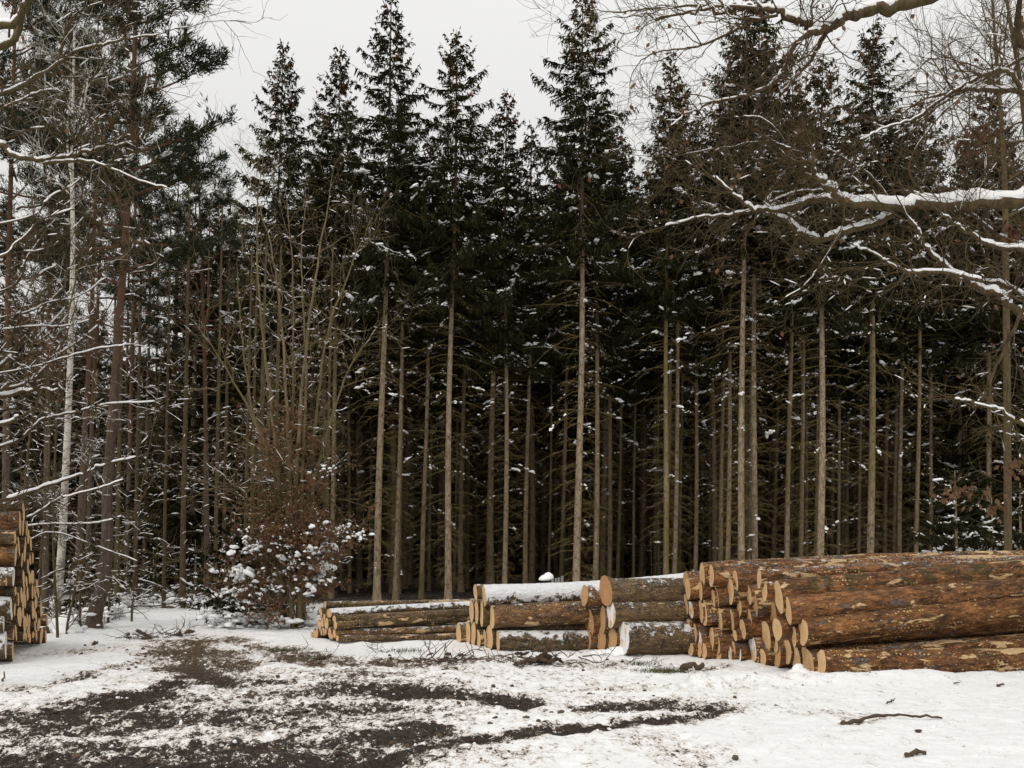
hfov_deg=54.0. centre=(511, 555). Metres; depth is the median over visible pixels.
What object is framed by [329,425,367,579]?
spruce tree
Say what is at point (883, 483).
spruce tree
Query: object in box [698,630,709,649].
pine log
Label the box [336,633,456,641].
spruce log
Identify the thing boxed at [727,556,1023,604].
pine log
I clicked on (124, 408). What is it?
spruce tree
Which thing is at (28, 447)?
sapling
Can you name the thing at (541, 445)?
spruce tree
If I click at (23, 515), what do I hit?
spruce log
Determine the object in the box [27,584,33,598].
spruce log
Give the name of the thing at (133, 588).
sapling
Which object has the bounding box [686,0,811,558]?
spruce tree
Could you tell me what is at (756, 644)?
pine log
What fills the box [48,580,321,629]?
undergrowth
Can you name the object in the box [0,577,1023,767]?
ground
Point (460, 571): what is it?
spruce tree
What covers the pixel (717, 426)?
spruce tree
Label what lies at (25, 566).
spruce log
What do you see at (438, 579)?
spruce tree
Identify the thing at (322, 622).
spruce log
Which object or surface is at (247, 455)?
bare tree
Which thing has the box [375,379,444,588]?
spruce tree
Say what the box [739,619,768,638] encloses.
pine log
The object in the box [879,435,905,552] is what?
spruce tree
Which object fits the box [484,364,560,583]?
spruce tree
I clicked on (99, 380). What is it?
spruce tree
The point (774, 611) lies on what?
pine log
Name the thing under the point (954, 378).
spruce tree
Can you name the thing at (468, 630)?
spruce log
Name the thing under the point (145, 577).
young spruce
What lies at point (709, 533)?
spruce tree
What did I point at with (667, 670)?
grass tuft
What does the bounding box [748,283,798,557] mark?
spruce tree
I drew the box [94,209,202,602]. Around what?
dead tree
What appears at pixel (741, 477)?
spruce tree
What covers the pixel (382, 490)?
spruce tree
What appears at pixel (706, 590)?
pine log
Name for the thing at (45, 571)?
pine tree
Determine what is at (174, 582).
young spruce
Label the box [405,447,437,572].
spruce tree
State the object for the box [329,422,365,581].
spruce tree
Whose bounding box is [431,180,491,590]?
spruce tree
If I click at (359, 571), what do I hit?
spruce tree
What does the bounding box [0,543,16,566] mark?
spruce log
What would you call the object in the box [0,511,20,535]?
spruce log
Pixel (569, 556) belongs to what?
spruce tree
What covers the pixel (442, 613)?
spruce log
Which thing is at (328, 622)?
spruce log
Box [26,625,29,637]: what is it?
spruce log
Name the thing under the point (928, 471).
spruce tree
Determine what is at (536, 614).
spruce log
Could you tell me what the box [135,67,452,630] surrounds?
hornbeam tree
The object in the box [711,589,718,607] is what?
pine log
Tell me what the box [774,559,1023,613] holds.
pine log
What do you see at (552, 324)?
spruce tree
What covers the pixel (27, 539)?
spruce log
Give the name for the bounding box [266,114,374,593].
spruce tree
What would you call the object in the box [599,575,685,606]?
pine log
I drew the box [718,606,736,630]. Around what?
pine log
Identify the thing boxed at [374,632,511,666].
brushwood
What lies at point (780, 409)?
spruce tree
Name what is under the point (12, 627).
spruce log
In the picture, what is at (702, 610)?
pine log
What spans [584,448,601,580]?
spruce tree
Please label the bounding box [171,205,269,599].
dead tree
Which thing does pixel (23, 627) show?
spruce log
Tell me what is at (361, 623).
spruce log
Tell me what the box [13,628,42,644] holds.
spruce log
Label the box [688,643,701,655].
pine log
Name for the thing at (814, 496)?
spruce tree
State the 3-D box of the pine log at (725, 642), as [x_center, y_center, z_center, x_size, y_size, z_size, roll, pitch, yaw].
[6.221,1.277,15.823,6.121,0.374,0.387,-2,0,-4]
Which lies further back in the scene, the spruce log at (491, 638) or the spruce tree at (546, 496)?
the spruce tree at (546, 496)
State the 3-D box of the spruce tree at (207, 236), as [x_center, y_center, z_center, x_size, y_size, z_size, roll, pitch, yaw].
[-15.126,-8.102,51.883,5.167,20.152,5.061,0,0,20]
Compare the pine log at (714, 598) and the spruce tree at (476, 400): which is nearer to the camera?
the pine log at (714, 598)
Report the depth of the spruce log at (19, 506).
16.13 m
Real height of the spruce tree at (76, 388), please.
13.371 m
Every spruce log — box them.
[0,501,23,511]
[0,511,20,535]
[0,530,15,543]
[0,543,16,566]
[0,567,14,585]
[0,578,6,585]
[0,586,15,595]
[0,596,12,620]
[0,616,3,632]
[0,631,6,658]
[0,641,13,660]
[3,592,18,605]
[4,607,21,626]
[4,625,16,640]
[4,629,13,639]
[7,634,30,642]
[10,603,15,616]
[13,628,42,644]
[14,553,22,567]
[14,570,24,587]
[15,559,28,573]
[16,536,19,555]
[16,587,21,602]
[16,590,24,607]
[16,616,26,631]
[17,631,24,640]
[18,530,28,543]
[19,536,25,544]
[20,508,24,520]
[20,520,23,535]
[20,544,25,561]
[23,521,27,535]
[24,601,33,619]
[25,554,30,564]
[25,571,30,584]
[25,586,28,600]
[26,536,31,550]
[26,552,33,563]
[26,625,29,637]
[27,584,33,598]
[28,596,36,608]
[29,570,33,583]
[30,620,35,631]
[31,630,36,641]
[33,579,37,592]
[35,602,41,617]
[36,619,39,631]
[37,614,47,625]
[41,630,46,643]
[315,628,328,637]
[319,607,328,617]
[321,617,324,627]
[324,599,470,607]
[324,618,333,629]
[328,601,469,617]
[328,619,469,638]
[332,608,469,621]
[333,625,456,637]
[334,616,469,629]
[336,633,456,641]
[456,622,465,641]
[466,620,475,643]
[469,599,475,622]
[471,622,486,644]
[473,584,487,600]
[475,601,480,623]
[477,630,483,645]
[480,599,493,626]
[482,573,683,606]
[483,629,492,647]
[486,624,584,649]
[490,601,602,628]
[496,630,590,651]
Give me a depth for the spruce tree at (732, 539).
56.19 m
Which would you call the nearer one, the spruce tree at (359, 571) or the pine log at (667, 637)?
the pine log at (667, 637)
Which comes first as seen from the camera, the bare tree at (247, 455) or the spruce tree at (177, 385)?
the bare tree at (247, 455)
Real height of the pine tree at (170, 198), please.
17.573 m
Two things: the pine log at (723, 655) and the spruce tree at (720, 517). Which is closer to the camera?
the pine log at (723, 655)
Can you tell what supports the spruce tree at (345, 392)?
on the ground
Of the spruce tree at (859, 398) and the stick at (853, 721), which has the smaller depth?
the stick at (853, 721)
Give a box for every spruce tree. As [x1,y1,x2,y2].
[0,276,77,581]
[0,276,102,592]
[0,299,32,419]
[0,309,39,517]
[0,310,70,565]
[21,297,103,583]
[29,323,102,588]
[39,297,151,585]
[51,316,160,583]
[76,328,110,567]
[92,364,160,585]
[96,351,176,582]
[114,236,264,592]
[120,354,181,590]
[135,362,161,582]
[141,282,269,592]
[147,379,189,583]
[157,206,305,594]
[171,210,234,386]
[173,218,235,365]
[186,249,317,566]
[199,39,335,595]
[240,247,343,577]
[243,210,318,585]
[258,380,332,584]
[259,45,396,598]
[264,168,362,574]
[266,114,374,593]
[281,359,355,586]
[282,174,356,574]
[294,365,353,545]
[305,152,381,592]
[308,417,355,580]
[317,204,385,587]
[325,0,452,600]
[329,387,365,582]
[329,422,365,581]
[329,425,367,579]
[331,197,453,592]
[331,360,390,570]
[341,374,389,584]
[345,291,375,571]
[349,153,464,593]
[350,101,451,599]
[361,152,434,590]
[363,427,408,573]
[363,429,421,565]
[364,414,414,581]
[370,136,479,598]
[372,26,521,598]
[374,411,438,570]
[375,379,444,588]
[383,425,438,584]
[396,195,482,590]
[403,427,439,580]
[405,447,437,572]
[408,431,452,576]
[409,352,480,587]
[412,395,485,585]
[415,425,442,582]
[418,198,501,592]
[422,414,486,581]
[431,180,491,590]
[433,392,499,583]
[437,152,539,583]
[438,89,566,583]
[451,393,489,585]
[452,219,532,583]
[452,381,523,583]
[452,419,510,579]
[455,180,490,588]
[471,383,523,572]
[471,429,529,581]
[484,213,570,583]
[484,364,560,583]
[491,120,575,583]
[494,404,560,570]
[500,210,564,564]
[505,0,661,581]
[508,184,589,582]
[509,395,572,582]
[510,448,553,554]
[515,418,557,580]
[533,153,612,581]
[535,404,566,580]
[536,213,584,581]
[539,364,627,580]
[540,449,587,579]
[541,87,646,580]
[541,433,573,579]
[547,400,612,566]
[552,130,670,578]
[552,370,642,572]
[553,411,601,580]
[561,195,653,579]
[568,247,651,575]
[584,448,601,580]
[585,444,637,569]
[589,186,684,577]
[592,141,661,578]
[601,448,639,578]
[611,49,723,574]
[612,192,684,576]
[612,443,635,570]
[614,355,680,576]
[614,411,673,576]
[622,425,663,573]
[626,349,694,574]
[629,111,705,575]
[629,441,660,569]
[630,172,685,574]
[631,81,734,573]
[636,436,693,569]
[638,349,708,573]
[642,107,735,570]
[643,146,710,572]
[647,374,708,570]
[647,417,694,572]
[668,124,747,561]
[669,0,808,559]
[670,68,800,560]
[673,405,708,570]
[675,367,748,560]
[679,151,775,560]
[679,353,732,569]
[682,432,711,568]
[683,365,748,561]
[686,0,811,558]
[688,365,762,560]
[699,406,767,558]
[699,421,761,546]
[699,429,758,544]
[700,400,764,559]
[702,345,797,559]
[725,113,787,559]
[734,269,809,557]
[736,429,785,556]
[746,66,867,557]
[747,280,800,558]
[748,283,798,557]
[751,414,786,558]
[753,55,893,556]
[756,348,814,556]
[756,403,786,558]
[757,388,815,557]
[759,97,849,556]
[759,172,869,555]
[761,145,855,556]
[766,425,835,556]
[778,424,830,556]
[779,403,841,549]
[789,162,884,554]
[793,171,916,554]
[794,425,829,555]
[796,428,840,553]
[797,164,868,554]
[798,14,945,554]
[799,432,857,550]
[809,404,882,554]
[826,434,893,553]
[827,161,916,553]
[827,180,864,554]
[829,422,892,552]
[835,320,946,552]
[835,377,908,552]
[837,425,881,554]
[841,446,881,553]
[851,446,903,552]
[852,384,934,552]
[854,124,958,552]
[854,454,882,552]
[857,343,942,550]
[858,374,916,552]
[860,96,980,552]
[863,104,961,552]
[865,431,902,552]
[867,400,934,552]
[879,413,944,552]
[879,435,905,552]
[882,413,943,550]
[883,254,1015,551]
[888,172,942,552]
[891,155,979,550]
[899,148,993,453]
[903,395,952,551]
[910,340,946,548]
[912,128,995,546]
[914,411,951,532]
[915,69,1023,550]
[919,223,1023,549]
[925,211,997,532]
[938,109,1023,530]
[969,274,1023,542]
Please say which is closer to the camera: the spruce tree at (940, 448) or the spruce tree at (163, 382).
the spruce tree at (163, 382)
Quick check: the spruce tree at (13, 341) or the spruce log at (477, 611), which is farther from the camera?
the spruce tree at (13, 341)
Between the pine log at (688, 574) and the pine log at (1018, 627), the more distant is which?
the pine log at (688, 574)
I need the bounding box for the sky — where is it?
[0,0,1023,443]
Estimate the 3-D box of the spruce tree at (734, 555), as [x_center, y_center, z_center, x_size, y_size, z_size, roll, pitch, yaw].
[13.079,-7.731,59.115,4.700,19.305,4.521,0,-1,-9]
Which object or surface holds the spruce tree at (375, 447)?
on the ground
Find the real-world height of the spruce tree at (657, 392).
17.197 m
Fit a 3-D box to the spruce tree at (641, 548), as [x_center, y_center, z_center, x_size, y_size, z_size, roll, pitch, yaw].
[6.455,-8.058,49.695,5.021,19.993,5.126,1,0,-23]
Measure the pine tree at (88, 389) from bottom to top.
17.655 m
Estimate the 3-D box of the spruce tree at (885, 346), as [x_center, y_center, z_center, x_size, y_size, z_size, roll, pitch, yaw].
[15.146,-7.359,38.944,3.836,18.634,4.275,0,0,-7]
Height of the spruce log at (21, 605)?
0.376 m
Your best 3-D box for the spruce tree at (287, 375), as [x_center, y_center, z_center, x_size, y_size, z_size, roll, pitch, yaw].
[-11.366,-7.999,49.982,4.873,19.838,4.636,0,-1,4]
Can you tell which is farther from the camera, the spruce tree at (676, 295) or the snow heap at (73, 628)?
the spruce tree at (676, 295)
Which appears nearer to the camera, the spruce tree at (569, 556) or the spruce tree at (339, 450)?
the spruce tree at (339, 450)
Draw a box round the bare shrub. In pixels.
[11,440,178,579]
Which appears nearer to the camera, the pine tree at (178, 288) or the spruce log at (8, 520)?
the spruce log at (8, 520)
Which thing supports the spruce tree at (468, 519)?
on the ground
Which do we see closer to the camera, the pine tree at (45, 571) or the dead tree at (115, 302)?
the pine tree at (45, 571)
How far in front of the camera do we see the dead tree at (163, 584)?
31.97 m
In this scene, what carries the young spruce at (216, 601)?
on the ground
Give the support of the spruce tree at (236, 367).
on the ground
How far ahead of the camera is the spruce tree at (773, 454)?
52.01 m
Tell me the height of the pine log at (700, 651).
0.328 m
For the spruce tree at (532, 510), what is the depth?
45.73 m
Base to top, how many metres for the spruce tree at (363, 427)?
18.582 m
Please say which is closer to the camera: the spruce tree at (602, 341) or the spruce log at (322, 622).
the spruce log at (322, 622)
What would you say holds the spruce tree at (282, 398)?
on the ground
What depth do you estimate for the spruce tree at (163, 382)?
45.73 m
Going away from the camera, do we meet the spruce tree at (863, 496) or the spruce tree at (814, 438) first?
the spruce tree at (863, 496)
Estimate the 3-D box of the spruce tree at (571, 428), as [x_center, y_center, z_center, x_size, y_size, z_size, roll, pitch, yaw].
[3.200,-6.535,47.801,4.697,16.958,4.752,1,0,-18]
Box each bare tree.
[0,0,284,329]
[0,122,234,567]
[206,246,300,610]
[209,246,287,627]
[210,246,291,604]
[221,246,313,600]
[295,246,364,614]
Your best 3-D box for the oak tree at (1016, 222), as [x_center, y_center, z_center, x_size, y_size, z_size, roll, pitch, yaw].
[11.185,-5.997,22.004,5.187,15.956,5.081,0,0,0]
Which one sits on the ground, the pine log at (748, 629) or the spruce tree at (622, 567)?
the spruce tree at (622, 567)
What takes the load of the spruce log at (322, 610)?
on the spruce log at (322, 622)
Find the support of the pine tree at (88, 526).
on the ground
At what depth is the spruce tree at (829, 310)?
31.73 m
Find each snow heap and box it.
[42,615,83,633]
[588,646,639,655]
[787,663,817,672]
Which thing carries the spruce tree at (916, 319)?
on the ground
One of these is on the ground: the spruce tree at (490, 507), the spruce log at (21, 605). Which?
the spruce tree at (490, 507)
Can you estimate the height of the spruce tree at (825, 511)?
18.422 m
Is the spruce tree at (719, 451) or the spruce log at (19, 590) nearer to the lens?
the spruce log at (19, 590)
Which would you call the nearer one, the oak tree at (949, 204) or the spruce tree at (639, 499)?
the oak tree at (949, 204)
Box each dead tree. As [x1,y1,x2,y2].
[64,240,197,607]
[70,216,140,595]
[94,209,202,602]
[97,220,175,593]
[99,210,156,589]
[111,208,210,606]
[130,205,242,608]
[150,216,161,587]
[162,205,271,610]
[167,209,249,590]
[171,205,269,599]
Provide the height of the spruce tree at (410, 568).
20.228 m
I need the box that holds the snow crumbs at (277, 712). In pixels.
[5,649,1023,767]
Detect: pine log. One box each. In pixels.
[581,584,603,605]
[586,629,598,649]
[587,608,605,635]
[597,626,616,649]
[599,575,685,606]
[600,605,615,633]
[606,601,690,628]
[608,628,619,646]
[619,621,694,654]
[683,571,699,585]
[684,594,699,614]
[685,577,702,599]
[686,618,700,627]
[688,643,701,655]
[689,601,699,617]
[694,623,717,642]
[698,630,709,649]
[698,643,702,656]
[699,550,1023,585]
[699,581,714,600]
[699,600,704,622]
[702,642,716,658]
[703,599,731,625]
[709,554,1023,586]
[709,627,732,651]
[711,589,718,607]
[714,587,736,606]
[716,652,728,658]
[717,633,748,654]
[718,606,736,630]
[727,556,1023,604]
[728,646,737,659]
[730,609,746,630]
[732,641,749,657]
[733,570,757,591]
[733,629,749,640]
[737,600,751,616]
[738,648,751,660]
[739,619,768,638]
[747,584,761,604]
[747,608,769,624]
[749,637,770,661]
[752,590,776,617]
[757,557,1023,588]
[760,649,774,665]
[761,620,774,650]
[762,580,775,601]
[770,602,785,620]
[772,617,798,640]
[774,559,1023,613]
[774,639,789,652]
[774,644,792,667]
[784,640,800,664]
[785,577,1023,624]
[792,622,1023,647]
[792,647,802,665]
[798,597,1023,645]
[801,632,1023,668]
[805,634,1023,670]
[817,648,1023,672]
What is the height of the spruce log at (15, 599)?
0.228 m
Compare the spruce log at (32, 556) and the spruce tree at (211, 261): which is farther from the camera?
the spruce tree at (211, 261)
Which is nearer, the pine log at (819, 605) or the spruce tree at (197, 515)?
the pine log at (819, 605)
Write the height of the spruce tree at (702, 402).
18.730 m
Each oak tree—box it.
[517,0,1023,529]
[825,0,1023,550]
[887,0,1023,318]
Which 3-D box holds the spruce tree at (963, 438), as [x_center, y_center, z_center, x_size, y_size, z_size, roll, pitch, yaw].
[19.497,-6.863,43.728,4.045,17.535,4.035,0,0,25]
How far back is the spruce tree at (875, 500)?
60.37 m
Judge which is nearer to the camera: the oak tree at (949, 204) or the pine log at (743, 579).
the oak tree at (949, 204)
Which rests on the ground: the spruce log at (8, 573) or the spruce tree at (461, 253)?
the spruce tree at (461, 253)
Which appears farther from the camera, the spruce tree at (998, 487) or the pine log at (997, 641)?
the spruce tree at (998, 487)
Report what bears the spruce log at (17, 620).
on the spruce log at (23, 627)
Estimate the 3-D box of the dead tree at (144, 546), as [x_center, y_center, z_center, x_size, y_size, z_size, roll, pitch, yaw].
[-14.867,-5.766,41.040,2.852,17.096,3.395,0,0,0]
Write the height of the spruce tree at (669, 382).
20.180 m
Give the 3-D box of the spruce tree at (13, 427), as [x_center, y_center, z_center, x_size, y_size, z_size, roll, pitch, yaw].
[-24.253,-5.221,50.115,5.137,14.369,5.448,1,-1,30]
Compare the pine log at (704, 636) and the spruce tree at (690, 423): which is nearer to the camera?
the pine log at (704, 636)
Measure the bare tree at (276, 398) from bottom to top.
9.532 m
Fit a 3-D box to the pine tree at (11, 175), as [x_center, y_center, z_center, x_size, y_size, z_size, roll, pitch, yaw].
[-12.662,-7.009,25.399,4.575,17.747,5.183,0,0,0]
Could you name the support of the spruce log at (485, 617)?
on the spruce log at (491, 638)
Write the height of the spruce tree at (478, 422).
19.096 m
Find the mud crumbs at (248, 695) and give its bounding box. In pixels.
[0,635,921,767]
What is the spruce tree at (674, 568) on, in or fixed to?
on the ground
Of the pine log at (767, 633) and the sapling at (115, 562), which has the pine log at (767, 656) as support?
the pine log at (767, 633)
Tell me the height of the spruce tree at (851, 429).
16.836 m
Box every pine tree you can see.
[0,0,101,545]
[0,0,129,611]
[0,0,174,599]
[0,0,251,628]
[18,26,169,602]
[56,73,213,587]
[95,149,245,587]
[100,117,274,599]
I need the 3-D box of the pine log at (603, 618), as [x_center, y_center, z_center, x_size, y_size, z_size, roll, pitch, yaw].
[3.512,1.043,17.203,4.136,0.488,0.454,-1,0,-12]
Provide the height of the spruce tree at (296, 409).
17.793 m
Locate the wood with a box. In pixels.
[31,352,981,578]
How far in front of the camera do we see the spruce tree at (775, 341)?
36.95 m
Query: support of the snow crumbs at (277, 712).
on the ground
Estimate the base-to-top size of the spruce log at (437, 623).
0.311 m
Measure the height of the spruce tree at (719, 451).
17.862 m
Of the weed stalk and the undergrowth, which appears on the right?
the weed stalk
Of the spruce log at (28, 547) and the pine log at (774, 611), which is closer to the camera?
the pine log at (774, 611)
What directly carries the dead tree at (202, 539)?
on the ground
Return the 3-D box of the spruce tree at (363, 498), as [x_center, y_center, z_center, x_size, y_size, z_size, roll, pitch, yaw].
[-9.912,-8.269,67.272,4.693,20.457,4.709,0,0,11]
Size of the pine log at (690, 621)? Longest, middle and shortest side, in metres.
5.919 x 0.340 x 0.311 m
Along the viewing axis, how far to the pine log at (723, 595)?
15.48 m
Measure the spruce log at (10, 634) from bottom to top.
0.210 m
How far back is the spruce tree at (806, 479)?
42.55 m
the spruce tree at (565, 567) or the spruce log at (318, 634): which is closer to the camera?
the spruce log at (318, 634)
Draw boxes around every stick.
[578,638,616,662]
[840,713,941,724]
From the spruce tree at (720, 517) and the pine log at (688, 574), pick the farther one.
the spruce tree at (720, 517)
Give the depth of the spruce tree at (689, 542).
58.96 m
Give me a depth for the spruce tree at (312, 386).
43.47 m
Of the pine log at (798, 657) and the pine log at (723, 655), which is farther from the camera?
the pine log at (723, 655)
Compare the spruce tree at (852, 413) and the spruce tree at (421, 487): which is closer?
the spruce tree at (852, 413)
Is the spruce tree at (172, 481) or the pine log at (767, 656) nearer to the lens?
the pine log at (767, 656)
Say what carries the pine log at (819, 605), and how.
on the pine log at (856, 626)
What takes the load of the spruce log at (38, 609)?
on the spruce log at (38, 625)
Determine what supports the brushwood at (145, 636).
on the ground
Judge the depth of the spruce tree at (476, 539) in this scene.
65.17 m
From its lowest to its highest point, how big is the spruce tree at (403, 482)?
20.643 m
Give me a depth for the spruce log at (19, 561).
16.02 m
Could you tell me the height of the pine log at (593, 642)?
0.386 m
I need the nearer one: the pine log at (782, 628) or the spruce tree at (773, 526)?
the pine log at (782, 628)
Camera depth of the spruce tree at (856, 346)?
41.28 m
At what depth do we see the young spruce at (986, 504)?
25.98 m
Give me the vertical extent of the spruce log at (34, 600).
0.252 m
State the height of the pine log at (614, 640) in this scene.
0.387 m
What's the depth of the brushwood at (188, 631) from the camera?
19.75 m
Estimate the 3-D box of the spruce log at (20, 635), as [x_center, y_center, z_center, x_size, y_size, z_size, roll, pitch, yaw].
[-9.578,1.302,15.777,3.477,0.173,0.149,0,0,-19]
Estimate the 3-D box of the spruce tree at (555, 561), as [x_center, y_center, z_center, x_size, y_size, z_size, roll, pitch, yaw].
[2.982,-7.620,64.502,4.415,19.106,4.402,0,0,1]
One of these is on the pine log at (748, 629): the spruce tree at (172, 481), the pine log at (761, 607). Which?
the pine log at (761, 607)
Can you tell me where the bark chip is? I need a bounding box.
[904,748,925,757]
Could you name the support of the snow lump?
on the spruce log at (495, 594)
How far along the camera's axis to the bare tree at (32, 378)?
13.54 m
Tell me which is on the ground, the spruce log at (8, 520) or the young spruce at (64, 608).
the young spruce at (64, 608)
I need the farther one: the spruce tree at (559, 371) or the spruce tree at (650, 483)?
the spruce tree at (650, 483)
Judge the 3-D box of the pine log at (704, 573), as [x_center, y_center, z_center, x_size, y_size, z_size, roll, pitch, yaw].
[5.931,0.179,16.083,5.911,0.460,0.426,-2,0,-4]
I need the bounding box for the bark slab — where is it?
[679,662,704,670]
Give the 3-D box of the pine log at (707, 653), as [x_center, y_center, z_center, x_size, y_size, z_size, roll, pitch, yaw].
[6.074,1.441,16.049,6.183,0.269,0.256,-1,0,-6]
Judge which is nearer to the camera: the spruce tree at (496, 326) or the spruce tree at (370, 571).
the spruce tree at (496, 326)
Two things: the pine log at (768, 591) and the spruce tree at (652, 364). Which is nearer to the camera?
the pine log at (768, 591)
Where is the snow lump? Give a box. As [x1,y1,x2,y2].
[539,572,552,580]
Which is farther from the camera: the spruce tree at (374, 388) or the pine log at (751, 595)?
the spruce tree at (374, 388)
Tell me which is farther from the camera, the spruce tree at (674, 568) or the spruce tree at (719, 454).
the spruce tree at (719, 454)
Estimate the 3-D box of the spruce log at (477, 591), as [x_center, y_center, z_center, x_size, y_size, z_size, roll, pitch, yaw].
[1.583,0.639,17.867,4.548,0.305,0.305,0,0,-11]
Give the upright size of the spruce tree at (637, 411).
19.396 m
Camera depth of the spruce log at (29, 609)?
16.99 m
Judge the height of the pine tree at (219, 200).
16.173 m
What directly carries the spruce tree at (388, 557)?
on the ground
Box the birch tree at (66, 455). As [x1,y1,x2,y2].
[0,0,177,620]
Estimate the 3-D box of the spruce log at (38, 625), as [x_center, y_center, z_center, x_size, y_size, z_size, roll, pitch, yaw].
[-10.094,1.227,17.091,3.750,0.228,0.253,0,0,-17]
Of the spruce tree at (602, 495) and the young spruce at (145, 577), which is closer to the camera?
the young spruce at (145, 577)
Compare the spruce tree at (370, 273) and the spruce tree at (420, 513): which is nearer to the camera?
the spruce tree at (370, 273)
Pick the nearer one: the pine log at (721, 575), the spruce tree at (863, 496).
the pine log at (721, 575)
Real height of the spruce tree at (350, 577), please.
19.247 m
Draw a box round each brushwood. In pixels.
[103,620,192,640]
[149,613,200,636]
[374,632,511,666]
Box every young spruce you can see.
[42,548,122,618]
[110,559,149,600]
[132,548,174,600]
[160,565,187,598]
[166,539,220,599]
[179,512,277,624]
[903,464,998,551]
[950,495,1018,550]
[980,481,1023,550]
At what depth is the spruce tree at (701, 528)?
65.22 m
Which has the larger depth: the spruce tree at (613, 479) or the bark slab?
the spruce tree at (613, 479)
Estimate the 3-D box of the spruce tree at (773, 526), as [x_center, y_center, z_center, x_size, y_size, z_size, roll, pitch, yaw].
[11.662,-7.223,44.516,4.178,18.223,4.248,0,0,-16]
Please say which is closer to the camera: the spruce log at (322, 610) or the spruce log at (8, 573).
the spruce log at (8, 573)
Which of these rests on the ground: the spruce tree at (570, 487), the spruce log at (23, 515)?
the spruce tree at (570, 487)
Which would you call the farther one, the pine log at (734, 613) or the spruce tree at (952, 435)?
the spruce tree at (952, 435)
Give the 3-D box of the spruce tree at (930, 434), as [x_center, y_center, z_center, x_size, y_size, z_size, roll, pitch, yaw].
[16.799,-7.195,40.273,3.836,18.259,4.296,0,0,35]
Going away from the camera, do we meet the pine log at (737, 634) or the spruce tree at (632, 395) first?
the pine log at (737, 634)
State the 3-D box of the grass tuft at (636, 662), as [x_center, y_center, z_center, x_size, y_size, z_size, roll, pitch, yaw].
[1.823,1.552,15.059,1.049,0.461,0.778,0,0,0]
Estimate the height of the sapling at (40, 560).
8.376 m
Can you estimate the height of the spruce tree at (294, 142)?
21.609 m
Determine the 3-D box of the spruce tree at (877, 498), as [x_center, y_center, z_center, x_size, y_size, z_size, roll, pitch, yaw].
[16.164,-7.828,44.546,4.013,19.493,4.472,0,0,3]
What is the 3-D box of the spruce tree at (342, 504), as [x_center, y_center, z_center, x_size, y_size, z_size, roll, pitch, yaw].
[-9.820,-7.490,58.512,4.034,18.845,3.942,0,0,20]
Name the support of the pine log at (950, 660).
on the ground
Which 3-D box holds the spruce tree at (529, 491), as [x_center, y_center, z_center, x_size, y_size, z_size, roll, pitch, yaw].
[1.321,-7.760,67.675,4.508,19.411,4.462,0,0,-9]
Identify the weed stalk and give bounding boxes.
[366,629,379,649]
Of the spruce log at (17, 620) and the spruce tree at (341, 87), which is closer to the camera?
the spruce log at (17, 620)
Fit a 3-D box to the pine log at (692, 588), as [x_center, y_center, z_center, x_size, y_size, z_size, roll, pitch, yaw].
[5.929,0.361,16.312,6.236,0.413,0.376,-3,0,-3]
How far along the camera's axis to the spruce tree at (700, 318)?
35.80 m
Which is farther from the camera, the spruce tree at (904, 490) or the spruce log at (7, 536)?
the spruce tree at (904, 490)
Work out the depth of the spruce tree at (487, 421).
58.84 m
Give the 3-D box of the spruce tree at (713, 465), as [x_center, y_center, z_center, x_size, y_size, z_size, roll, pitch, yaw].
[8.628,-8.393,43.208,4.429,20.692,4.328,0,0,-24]
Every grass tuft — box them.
[256,636,308,652]
[275,638,380,661]
[362,636,430,653]
[604,646,670,667]
[630,661,693,673]
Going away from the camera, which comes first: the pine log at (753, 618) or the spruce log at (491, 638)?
the pine log at (753, 618)
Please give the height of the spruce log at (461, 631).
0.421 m
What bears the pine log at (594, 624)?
on the pine log at (593, 642)
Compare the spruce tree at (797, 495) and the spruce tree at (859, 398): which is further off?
the spruce tree at (797, 495)
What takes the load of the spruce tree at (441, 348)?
on the ground
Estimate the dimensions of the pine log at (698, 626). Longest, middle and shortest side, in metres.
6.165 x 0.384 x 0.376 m
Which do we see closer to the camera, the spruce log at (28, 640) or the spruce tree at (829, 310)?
the spruce log at (28, 640)
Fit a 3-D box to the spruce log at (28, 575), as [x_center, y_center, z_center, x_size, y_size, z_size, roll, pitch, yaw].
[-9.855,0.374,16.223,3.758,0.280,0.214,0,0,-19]
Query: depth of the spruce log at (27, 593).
16.62 m
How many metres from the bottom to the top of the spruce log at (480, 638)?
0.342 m
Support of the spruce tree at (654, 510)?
on the ground
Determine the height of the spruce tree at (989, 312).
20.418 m
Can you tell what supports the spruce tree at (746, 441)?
on the ground
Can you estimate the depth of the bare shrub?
17.62 m
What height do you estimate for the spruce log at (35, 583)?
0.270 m
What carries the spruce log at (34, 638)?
on the ground
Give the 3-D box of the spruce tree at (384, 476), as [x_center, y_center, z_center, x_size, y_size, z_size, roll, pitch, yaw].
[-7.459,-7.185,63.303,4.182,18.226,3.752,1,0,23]
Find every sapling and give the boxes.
[0,284,141,590]
[1,167,156,637]
[4,225,109,630]
[33,369,163,633]
[35,318,154,626]
[66,411,223,622]
[109,330,199,620]
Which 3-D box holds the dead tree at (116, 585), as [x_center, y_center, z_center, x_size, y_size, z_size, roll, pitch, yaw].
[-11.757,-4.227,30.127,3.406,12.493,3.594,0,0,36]
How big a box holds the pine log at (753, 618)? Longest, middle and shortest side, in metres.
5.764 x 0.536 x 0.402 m
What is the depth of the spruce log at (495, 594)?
17.18 m
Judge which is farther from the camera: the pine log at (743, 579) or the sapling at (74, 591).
the sapling at (74, 591)
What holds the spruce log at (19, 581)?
on the spruce log
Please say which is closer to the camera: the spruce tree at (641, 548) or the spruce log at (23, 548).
the spruce log at (23, 548)

